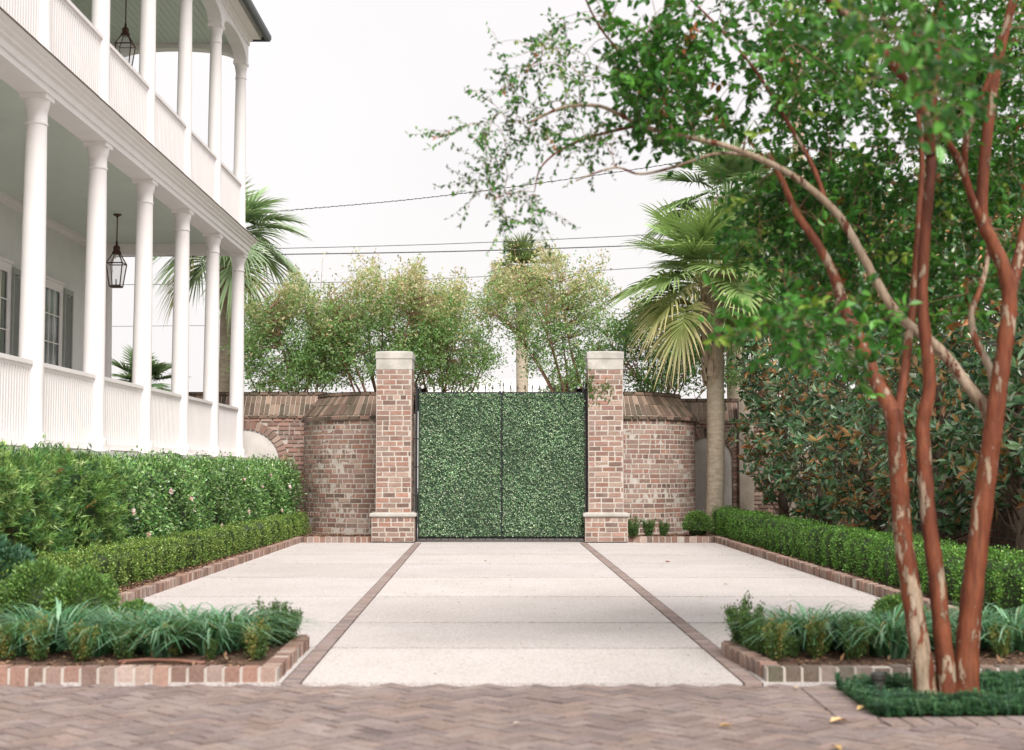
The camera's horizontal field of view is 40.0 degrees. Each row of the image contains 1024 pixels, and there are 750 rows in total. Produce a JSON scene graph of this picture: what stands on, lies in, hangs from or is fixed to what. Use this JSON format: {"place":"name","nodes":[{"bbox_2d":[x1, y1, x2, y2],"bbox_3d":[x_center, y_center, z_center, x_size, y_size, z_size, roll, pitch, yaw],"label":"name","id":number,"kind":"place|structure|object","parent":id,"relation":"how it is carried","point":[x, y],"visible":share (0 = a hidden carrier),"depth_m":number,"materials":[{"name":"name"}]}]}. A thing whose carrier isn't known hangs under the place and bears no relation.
{"place":"outdoors","nodes":[
{"label":"outdoors","id":0,"kind":"place"},
{"bbox_2d":[0,533,370,666],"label":"planting bed soil","id":1,"kind":"structure","parent":0,"point":[270,653],"depth_m":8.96,"materials":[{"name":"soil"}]},
{"bbox_2d":[0,621,22,660],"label":"young box plant","id":2,"kind":"object","parent":1,"relation":"on","point":[5,646],"visible":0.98,"depth_m":8.85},
{"bbox_2d":[0,533,40,609],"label":"shrub","id":3,"kind":"object","parent":1,"relation":"on","point":[13,553],"visible":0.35,"depth_m":11.56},
{"bbox_2d":[20,612,56,661],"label":"young box plant","id":4,"kind":"object","parent":1,"relation":"on","point":[39,651],"visible":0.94,"depth_m":8.80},
{"bbox_2d":[0,555,77,618],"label":"box ball","id":5,"kind":"object","parent":1,"relation":"on","point":[32,593],"visible":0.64,"depth_m":10.84,"materials":[{"name":"plant"}]},
{"bbox_2d":[0,615,102,656],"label":"grass clump","id":6,"kind":"object","parent":1,"relation":"on","point":[21,650],"visible":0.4,"depth_m":9.03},
{"bbox_2d":[0,603,104,632],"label":"grass clump","id":7,"kind":"object","parent":1,"relation":"on","point":[22,615],"visible":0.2,"depth_m":9.78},
{"bbox_2d":[0,433,134,563],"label":"tall hedge","id":8,"kind":"object","parent":1,"relation":"on","point":[58,500],"visible":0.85,"depth_m":14.19,"materials":[{"name":"plant"}]},
{"bbox_2d":[0,597,150,652],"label":"grass clump","id":9,"kind":"object","parent":1,"relation":"on","point":[54,646],"visible":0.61,"depth_m":9.25,"materials":[{"name":"plant"}]},
{"bbox_2d":[39,564,121,621],"bbox_3d":[-3.211,1.663,10.558,0.613,0.488,0.603,0,-4,0],"label":"box ball","id":10,"kind":"object","parent":1,"relation":"on","point":[70,580],"visible":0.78,"depth_m":10.44,"materials":[{"name":"plant"}]},
{"bbox_2d":[65,620,101,662],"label":"young box plant","id":11,"kind":"object","parent":1,"relation":"on","point":[82,650],"visible":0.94,"depth_m":8.78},
{"bbox_2d":[7,609,190,656],"bbox_3d":[-2.726,1.680,9.095,1.403,0.268,1.249,-2,-4,24],"label":"grass clump","id":12,"kind":"object","parent":1,"relation":"on","point":[104,649],"visible":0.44,"depth_m":9.03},
{"bbox_2d":[53,605,148,644],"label":"grass clump","id":13,"kind":"object","parent":1,"relation":"on","point":[105,615],"visible":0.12,"depth_m":9.80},
{"bbox_2d":[106,619,143,659],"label":"young box plant","id":14,"kind":"object","parent":1,"relation":"on","point":[124,650],"visible":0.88,"depth_m":8.86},
{"bbox_2d":[0,0,270,461],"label":"house","id":15,"kind":"structure","parent":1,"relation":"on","point":[96,132],"depth_m":21.55,"materials":[{"name":"white paint"}]},
{"bbox_2d":[0,256,20,445],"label":"window","id":16,"kind":"structure","parent":15,"relation":"in","point":[9,291],"depth_m":23.68,"materials":[{"name":"white paint"}]},
{"bbox_2d":[44,275,73,448],"bbox_3d":[-8.454,-0.150,26.057,0.088,3.220,1.735,0,-4,0],"label":"window","id":17,"kind":"structure","parent":15,"relation":"in","point":[55,296],"depth_m":26.30,"materials":[{"name":"glass"}]},
{"bbox_2d":[106,214,126,287],"bbox_3d":[-7.120,-2.236,25.359,0.312,1.329,0.312,0,-4,0],"label":"hanging lantern","id":18,"kind":"object","parent":15,"relation":"hanging from","point":[116,250],"visible":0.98,"depth_m":25.32,"materials":[{"name":"brown metal"}]},
{"bbox_2d":[115,0,135,65],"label":"hanging lantern","id":19,"kind":"object","parent":15,"relation":"hanging from","point":[125,31],"visible":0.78,"depth_m":25.66,"materials":[{"name":"brown metal"}]},
{"bbox_2d":[115,598,158,617],"bbox_3d":[-2.714,1.749,10.188,0.370,0.283,0.352,0,-4,0],"label":"box ball","id":20,"kind":"object","parent":1,"relation":"on","point":[139,603],"visible":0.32,"depth_m":10.14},
{"bbox_2d":[58,603,223,651],"bbox_3d":[-2.497,1.687,9.424,1.380,0.298,1.351,4,-5,-43],"label":"grass clump","id":21,"kind":"object","parent":1,"relation":"on","point":[137,649],"visible":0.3,"depth_m":9.28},
{"bbox_2d":[53,606,256,657],"bbox_3d":[-2.207,1.665,9.133,1.334,0.302,1.373,3,-5,-38],"label":"grass clump","id":22,"kind":"object","parent":1,"relation":"on","point":[159,637],"visible":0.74,"depth_m":8.98,"materials":[{"name":"plant"}]},
{"bbox_2d":[0,510,311,619],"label":"box hedge","id":23,"kind":"object","parent":1,"relation":"on","point":[138,560],"visible":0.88,"depth_m":16.88,"materials":[{"name":"plant"}]},
{"bbox_2d":[118,658,205,664],"bbox_3d":[-2.146,1.766,8.688,0.559,0.021,0.125,0,-4,6],"label":"garden hose","id":24,"kind":"object","parent":1,"relation":"on","point":[160,660],"visible":1,"depth_m":8.71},
{"bbox_2d":[162,617,187,656],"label":"young box plant","id":25,"kind":"object","parent":1,"relation":"on","point":[172,648],"visible":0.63,"depth_m":9.02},
{"bbox_2d":[129,601,248,644],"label":"grass clump","id":26,"kind":"object","parent":1,"relation":"on","point":[173,606],"visible":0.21,"depth_m":9.78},
{"bbox_2d":[88,445,306,545],"bbox_3d":[-4.640,1.901,21.455,1.544,1.568,11.746,0,-4,0],"label":"camellia hedge","id":27,"kind":"object","parent":1,"relation":"on","point":[163,495],"visible":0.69,"depth_m":19.67,"materials":[{"name":"green plant"}]},
{"bbox_2d":[204,638,218,659],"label":"young box plant","id":28,"kind":"object","parent":1,"relation":"on","point":[211,652],"visible":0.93,"depth_m":8.87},
{"bbox_2d":[113,603,331,655],"bbox_3d":[-1.957,1.667,9.182,1.535,0.305,1.458,-2,-4,26],"label":"grass clump","id":29,"kind":"object","parent":1,"relation":"on","point":[198,645],"visible":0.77,"depth_m":9.07,"materials":[{"name":"plant"}]},
{"bbox_2d":[149,602,323,650],"bbox_3d":[-1.900,1.687,9.496,1.249,0.307,1.403,-4,-5,43],"label":"grass clump","id":30,"kind":"object","parent":1,"relation":"on","point":[238,646],"visible":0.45,"depth_m":9.35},
{"bbox_2d":[240,617,274,660],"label":"young box plant","id":31,"kind":"object","parent":1,"relation":"on","point":[257,645],"visible":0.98,"depth_m":8.86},
{"bbox_2d":[189,392,326,515],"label":"brick wall","id":32,"kind":"structure","parent":1,"relation":"on","point":[273,424],"depth_m":29.57,"materials":[{"name":"brick"}]},
{"bbox_2d":[187,608,331,641],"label":"grass clump","id":33,"kind":"object","parent":1,"relation":"on","point":[273,621],"visible":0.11,"depth_m":9.61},
{"bbox_2d":[251,596,297,646],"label":"young box plant","id":34,"kind":"object","parent":1,"relation":"on","point":[278,614],"visible":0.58,"depth_m":9.55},
{"bbox_2d":[264,597,303,643],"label":"young box plant","id":35,"kind":"object","parent":1,"relation":"on","point":[297,618],"visible":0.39,"depth_m":9.70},
{"bbox_2d":[301,388,427,534],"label":"curved brick wall","id":36,"kind":"structure","parent":1,"relation":"on","point":[339,472],"depth_m":26.39,"materials":[{"name":"brick"}]},
{"bbox_2d":[16,543,896,686],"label":"driveway","id":37,"kind":"structure","parent":0,"point":[491,621],"depth_m":13.15,"materials":[{"name":"concrete"}]},
{"bbox_2d":[0,665,278,685],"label":"brick kerb","id":38,"kind":"structure","parent":37,"relation":"on","point":[157,675],"depth_m":8.32,"materials":[{"name":"brick"}]},
{"bbox_2d":[117,536,303,606],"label":"brick kerb","id":39,"kind":"structure","parent":37,"relation":"on","point":[147,590],"depth_m":16.45,"materials":[{"name":"brick"}]},
{"bbox_2d":[263,636,308,678],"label":"brick kerb","id":40,"kind":"structure","parent":37,"relation":"on","point":[286,657],"depth_m":9.04,"materials":[{"name":"brick"}]},
{"bbox_2d":[304,536,372,542],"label":"brick kerb","id":41,"kind":"structure","parent":37,"relation":"on","point":[338,539],"depth_m":24.79,"materials":[{"name":"brick"}]},
{"bbox_2d":[16,543,977,747],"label":"leaf litter","id":42,"kind":"object","parent":37,"relation":"on","point":[522,657],"visible":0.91,"depth_m":8.20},
{"bbox_2d":[282,543,761,686],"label":"brick strips","id":43,"kind":"object","parent":37,"relation":"on","point":[301,672],"visible":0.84,"depth_m":11.05,"materials":[{"name":"brick"}]},
{"bbox_2d":[628,536,711,542],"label":"brick kerb","id":44,"kind":"structure","parent":37,"relation":"on","point":[673,539],"depth_m":24.86,"materials":[{"name":"brick"}]},
{"bbox_2d":[721,642,779,678],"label":"brick kerb","id":45,"kind":"structure","parent":37,"relation":"on","point":[754,662],"depth_m":8.95,"materials":[{"name":"brick"}]},
{"bbox_2d":[712,536,958,615],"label":"brick kerb","id":46,"kind":"structure","parent":37,"relation":"on","point":[864,585],"depth_m":16.52,"materials":[{"name":"brick"}]},
{"bbox_2d":[373,528,636,542],"bbox_3d":[-0.200,3.163,27.900,4.800,0.001,6.300,0,-4,0],"label":"gate apron","id":47,"kind":"object","parent":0,"point":[500,541],"visible":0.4,"depth_m":25.19,"materials":[{"name":"concrete"}]},
{"bbox_2d":[369,351,417,541],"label":"gate pier","id":48,"kind":"structure","parent":47,"relation":"on","point":[393,516],"depth_m":24.87,"materials":[{"name":"brick"}]},
{"bbox_2d":[414,383,418,540],"bbox_3d":[-1.708,1.538,25.078,0.085,2.820,0.070,0,-4,0],"label":"gate post","id":49,"kind":"object","parent":48,"relation":"attached to","point":[416,461],"visible":0.96,"depth_m":25.06,"materials":[{"name":"black metal"}]},
{"bbox_2d":[418,383,501,539],"bbox_3d":[-0.921,1.518,25.041,1.498,2.825,0.157,0,-4,0],"label":"gate leaf","id":50,"kind":"object","parent":49,"relation":"attached to","point":[459,465],"visible":1,"depth_m":25.03,"materials":[{"name":"plant"}]},
{"bbox_2d":[582,351,629,541],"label":"gate pier","id":51,"kind":"structure","parent":47,"relation":"on","point":[605,516],"depth_m":24.87,"materials":[{"name":"brick"}]},
{"bbox_2d":[584,383,587,511],"bbox_3d":[1.317,1.538,25.078,0.085,2.820,0.070,0,-4,0],"label":"gate post","id":52,"kind":"object","parent":51,"relation":"attached to","point":[586,481],"visible":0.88,"depth_m":25.06,"materials":[{"name":"black metal"}]},
{"bbox_2d":[502,381,585,539],"bbox_3d":[0.560,1.518,25.040,1.515,2.825,0.160,0,-4,0],"label":"gate leaf","id":53,"kind":"object","parent":52,"relation":"attached to","point":[543,465],"visible":1,"depth_m":25.03,"materials":[{"name":"plant"}]},
{"bbox_2d":[0,683,1023,749],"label":"forecourt paving","id":54,"kind":"structure","parent":0,"point":[343,717],"depth_m":7.04,"materials":[{"name":"brick"}]},
{"bbox_2d":[801,687,1023,726],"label":"tree pit border","id":55,"kind":"object","parent":54,"relation":"on","point":[845,704],"visible":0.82,"depth_m":7.10,"materials":[{"name":"ceramic"}]},
{"bbox_2d":[840,689,1023,717],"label":"tree pit soil","id":56,"kind":"object","parent":54,"relation":"on","point":[965,715],"visible":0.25,"depth_m":7.17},
{"bbox_2d":[405,0,1023,694],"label":"crape myrtle","id":57,"kind":"object","parent":56,"relation":"on","point":[957,100],"visible":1,"depth_m":8.18,"materials":[{"name":"green plant"}]},
{"bbox_2d":[829,668,1023,717],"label":"ground cover","id":58,"kind":"object","parent":56,"relation":"on","point":[891,701],"visible":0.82,"depth_m":7.33,"materials":[{"name":"plant"}]},
{"bbox_2d":[871,672,885,690],"bbox_3d":[2.045,1.722,7.857,0.082,0.125,0.080,0,-4,0],"label":"garden light","id":59,"kind":"object","parent":58,"relation":"on","point":[877,677],"visible":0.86,"depth_m":7.83,"materials":[{"name":"plastic"}]},
{"bbox_2d":[111,0,1023,398],"label":"sky","id":60,"kind":"structure","parent":0,"point":[336,89],"materials":[{"name":"white"}]},
{"bbox_2d":[792,46,826,391],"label":"utility pole","id":61,"kind":"object","parent":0,"point":[802,134],"visible":0.05,"depth_m":40.42,"materials":[{"name":"brown wood"}]},
{"bbox_2d":[116,245,642,256],"bbox_3d":[-4.577,-3.612,39.937,25.319,0.580,0.029,0,-4,0],"label":"overhead cable","id":62,"kind":"object","parent":61,"relation":"attached to","point":[432,251],"visible":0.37,"depth_m":39.92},
{"bbox_2d":[275,234,658,248],"bbox_3d":[-4.577,-3.868,39.954,25.328,0.788,0.018,0,-4,0],"label":"overhead cable","id":63,"kind":"object","parent":61,"relation":"attached to","point":[461,243],"visible":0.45,"depth_m":39.94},
{"bbox_2d":[275,143,789,211],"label":"overhead cable","id":64,"kind":"object","parent":61,"relation":"attached to","point":[478,191],"visible":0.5,"depth_m":40.03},
{"bbox_2d":[628,533,1023,665],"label":"planting bed soil","id":65,"kind":"structure","parent":0,"point":[845,661],"depth_m":8.92,"materials":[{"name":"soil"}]},
{"bbox_2d":[574,388,696,534],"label":"curved brick wall","id":66,"kind":"structure","parent":65,"relation":"on","point":[659,455],"depth_m":26.40,"materials":[{"name":"brick"}]},
{"bbox_2d":[628,514,642,537],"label":"seedling shrub","id":67,"kind":"object","parent":65,"relation":"on","point":[633,528],"visible":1,"depth_m":24.84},
{"bbox_2d":[642,518,657,535],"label":"seedling shrub","id":68,"kind":"object","parent":65,"relation":"on","point":[648,527],"visible":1,"depth_m":25.03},
{"bbox_2d":[599,180,790,533],"bbox_3d":[3.933,-0.350,27.195,4.205,6.784,4.081,-2,-4,28],"label":"palm tree","id":69,"kind":"object","parent":65,"relation":"on","point":[693,236],"visible":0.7,"depth_m":26.77,"materials":[{"name":"green plant"}]},
{"bbox_2d":[681,510,713,535],"bbox_3d":[3.371,2.686,25.598,0.617,0.480,0.620,0,-4,0],"label":"box ball","id":70,"kind":"object","parent":65,"relation":"on","point":[696,527],"visible":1,"depth_m":25.46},
{"bbox_2d":[720,591,764,644],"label":"young box plant","id":71,"kind":"object","parent":65,"relation":"on","point":[735,635],"visible":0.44,"depth_m":9.50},
{"bbox_2d":[681,399,816,522],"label":"brick wall","id":72,"kind":"structure","parent":65,"relation":"on","point":[741,492],"depth_m":29.51,"materials":[{"name":"brick"}]},
{"bbox_2d":[734,604,766,650],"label":"young box plant","id":73,"kind":"object","parent":65,"relation":"on","point":[743,621],"visible":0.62,"depth_m":9.23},
{"bbox_2d":[742,618,777,655],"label":"young box plant","id":74,"kind":"object","parent":65,"relation":"on","point":[758,646],"visible":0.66,"depth_m":9.04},
{"bbox_2d":[758,615,792,660],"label":"young box plant","id":75,"kind":"object","parent":65,"relation":"on","point":[776,649],"visible":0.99,"depth_m":8.78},
{"bbox_2d":[726,268,837,516],"bbox_3d":[5.126,0.491,26.619,2.113,5.134,3.363,0,-4,0],"label":"magnolia","id":76,"kind":"object","parent":65,"relation":"on","point":[753,400],"visible":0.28,"depth_m":26.47,"materials":[{"name":"green plant"}]},
{"bbox_2d":[699,604,864,646],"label":"grass clump","id":77,"kind":"object","parent":65,"relation":"on","point":[781,609],"visible":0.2,"depth_m":9.46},
{"bbox_2d":[782,630,806,657],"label":"young box plant","id":78,"kind":"object","parent":65,"relation":"on","point":[794,647],"visible":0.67,"depth_m":8.97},
{"bbox_2d":[800,612,832,659],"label":"young box plant","id":79,"kind":"object","parent":65,"relation":"on","point":[816,649],"visible":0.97,"depth_m":8.90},
{"bbox_2d":[746,215,887,524],"bbox_3d":[5.317,0.027,24.216,2.512,5.764,3.949,0,-4,0],"label":"magnolia","id":80,"kind":"object","parent":65,"relation":"on","point":[816,502],"visible":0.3,"depth_m":23.97,"materials":[{"name":"green plant"}]},
{"bbox_2d":[704,600,931,651],"bbox_3d":[1.976,1.682,9.390,1.535,0.303,1.458,2,-4,-30],"label":"grass clump","id":81,"kind":"object","parent":65,"relation":"on","point":[803,647],"visible":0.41,"depth_m":9.29,"materials":[{"name":"plant"}]},
{"bbox_2d":[771,606,877,648],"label":"grass clump","id":82,"kind":"object","parent":65,"relation":"on","point":[827,616],"visible":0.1,"depth_m":9.43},
{"bbox_2d":[760,607,931,651],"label":"grass clump","id":83,"kind":"object","parent":65,"relation":"on","point":[834,645],"visible":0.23,"depth_m":9.28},
{"bbox_2d":[837,614,870,659],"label":"young box plant","id":84,"kind":"object","parent":65,"relation":"on","point":[856,649],"visible":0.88,"depth_m":8.85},
{"bbox_2d":[710,505,1023,618],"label":"box hedge","id":85,"kind":"object","parent":65,"relation":"on","point":[869,554],"visible":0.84,"depth_m":15.86,"materials":[{"name":"plant"}]},
{"bbox_2d":[789,608,953,655],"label":"grass clump","id":86,"kind":"object","parent":65,"relation":"on","point":[869,648],"visible":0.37,"depth_m":9.07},
{"bbox_2d":[784,182,959,532],"bbox_3d":[5.387,-0.183,21.325,2.549,5.754,4.011,0,-4,0],"label":"magnolia","id":87,"kind":"object","parent":65,"relation":"on","point":[828,392],"visible":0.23,"depth_m":21.12,"materials":[{"name":"green plant"}]},
{"bbox_2d":[780,603,986,658],"bbox_3d":[2.396,1.649,9.132,1.433,0.333,1.392,3,-5,-40],"label":"grass clump","id":88,"kind":"object","parent":65,"relation":"on","point":[894,650],"visible":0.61,"depth_m":8.96,"materials":[{"name":"plant"}]},
{"bbox_2d":[871,592,928,619],"bbox_3d":[2.710,1.682,9.808,0.471,0.350,0.455,0,-4,0],"label":"box ball","id":89,"kind":"object","parent":65,"relation":"on","point":[888,601],"visible":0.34,"depth_m":9.77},
{"bbox_2d":[826,375,1023,558],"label":"brick wall","id":90,"kind":"structure","parent":65,"relation":"on","point":[1002,534],"depth_m":18.62,"materials":[{"name":"brick"}]},
{"bbox_2d":[831,161,1023,544],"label":"magnolia","id":91,"kind":"object","parent":65,"relation":"on","point":[954,499],"visible":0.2,"depth_m":18.13,"materials":[{"name":"green plant"}]},
{"bbox_2d":[875,608,1022,650],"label":"grass clump","id":92,"kind":"object","parent":65,"relation":"on","point":[953,640],"visible":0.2,"depth_m":9.29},
{"bbox_2d":[883,602,1023,648],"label":"grass clump","id":93,"kind":"object","parent":65,"relation":"on","point":[983,628],"visible":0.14,"depth_m":9.42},
{"bbox_2d":[904,155,1023,558],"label":"magnolia","id":94,"kind":"object","parent":65,"relation":"on","point":[965,425],"visible":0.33,"depth_m":15.52,"materials":[{"name":"green plant"}]},
{"bbox_2d":[925,602,1023,648],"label":"grass clump","id":95,"kind":"object","parent":65,"relation":"on","point":[985,645],"visible":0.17,"depth_m":9.43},
{"bbox_2d":[926,602,1023,652],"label":"grass clump","id":96,"kind":"object","parent":65,"relation":"on","point":[1019,646],"visible":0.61,"depth_m":9.22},
{"bbox_2d":[975,216,1023,456],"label":"magnolia","id":97,"kind":"object","parent":65,"relation":"on","point":[1017,368],"visible":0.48,"depth_m":13.53,"materials":[{"name":"green plant"}]},
{"bbox_2d":[984,623,1014,657],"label":"young box plant","id":98,"kind":"object","parent":65,"relation":"on","point":[999,648],"visible":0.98,"depth_m":8.99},
{"label":"street","id":99,"kind":"structure","parent":0,"visible":0},
{"bbox_2d":[111,345,171,391],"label":"palm tree","id":100,"kind":"object","parent":99,"relation":"on","point":[158,369],"visible":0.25,"depth_m":41.71,"materials":[{"name":"green plant"}]},
{"bbox_2d":[153,170,311,391],"bbox_3d":[-6.747,-0.765,33.715,4.091,8.601,3.939,0,-4,0],"label":"palm tree","id":101,"kind":"object","parent":99,"relation":"on","point":[255,210],"visible":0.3,"depth_m":33.46,"materials":[{"name":"green plant"}]},
{"bbox_2d":[219,264,373,392],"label":"tree","id":102,"kind":"object","parent":99,"relation":"on","point":[274,328],"visible":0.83,"depth_m":31.44,"materials":[{"name":"plant"}]},
{"bbox_2d":[296,247,476,391],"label":"tree","id":103,"kind":"object","parent":99,"relation":"on","point":[381,304],"visible":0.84,"depth_m":31.55,"materials":[{"name":"plant"}]},
{"bbox_2d":[375,262,511,391],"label":"tree","id":104,"kind":"object","parent":99,"relation":"on","point":[465,366],"visible":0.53,"depth_m":32.49,"materials":[{"name":"plant"}]},
{"bbox_2d":[479,230,563,391],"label":"palm tree","id":105,"kind":"object","parent":99,"relation":"on","point":[520,384],"visible":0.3,"depth_m":48.01,"materials":[{"name":"green plant"}]},
{"bbox_2d":[459,232,629,391],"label":"tree","id":106,"kind":"object","parent":99,"relation":"on","point":[511,283],"visible":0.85,"depth_m":32.73,"materials":[{"name":"plant"}]},
{"bbox_2d":[538,366,583,391],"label":"street shrub","id":107,"kind":"object","parent":99,"relation":"on","point":[557,388],"visible":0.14,"depth_m":40.45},
{"bbox_2d":[593,288,765,398],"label":"tree","id":108,"kind":"object","parent":99,"relation":"on","point":[637,376],"visible":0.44,"depth_m":31.62,"materials":[{"name":"plant"}]},
{"bbox_2d":[633,117,800,398],"bbox_3d":[5.231,-1.337,33.386,4.301,9.684,4.356,-3,-5,40],"label":"palm tree","id":109,"kind":"object","parent":99,"relation":"on","point":[732,169],"visible":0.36,"depth_m":32.95,"materials":[{"name":"green plant"}]},
{"bbox_2d":[694,149,857,397],"bbox_3d":[6.849,-1.221,36.018,4.986,9.814,3.677,0,-4,0],"label":"tree","id":110,"kind":"object","parent":99,"relation":"on","point":[753,191],"visible":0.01,"depth_m":36.08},
{"bbox_2d":[838,138,1018,377],"bbox_3d":[9.925,-1.185,32.722,6.471,9.306,3.440,0,-4,0],"label":"tree","id":111,"kind":"object","parent":99,"relation":"on","point":[887,172],"depth_m":32.45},
{"label":"ground","id":112,"kind":"structure","parent":0,"visible":0},
{"bbox_2d":[371,379,584,493],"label":"street building","id":113,"kind":"structure","parent":112,"relation":"on","point":[536,383],"depth_m":61.60,"materials":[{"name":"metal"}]},
{"bbox_2d":[764,664,1023,681],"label":"brick kerb","id":114,"kind":"structure","parent":112,"relation":"on","point":[801,673],"depth_m":8.34,"materials":[{"name":"brick"}]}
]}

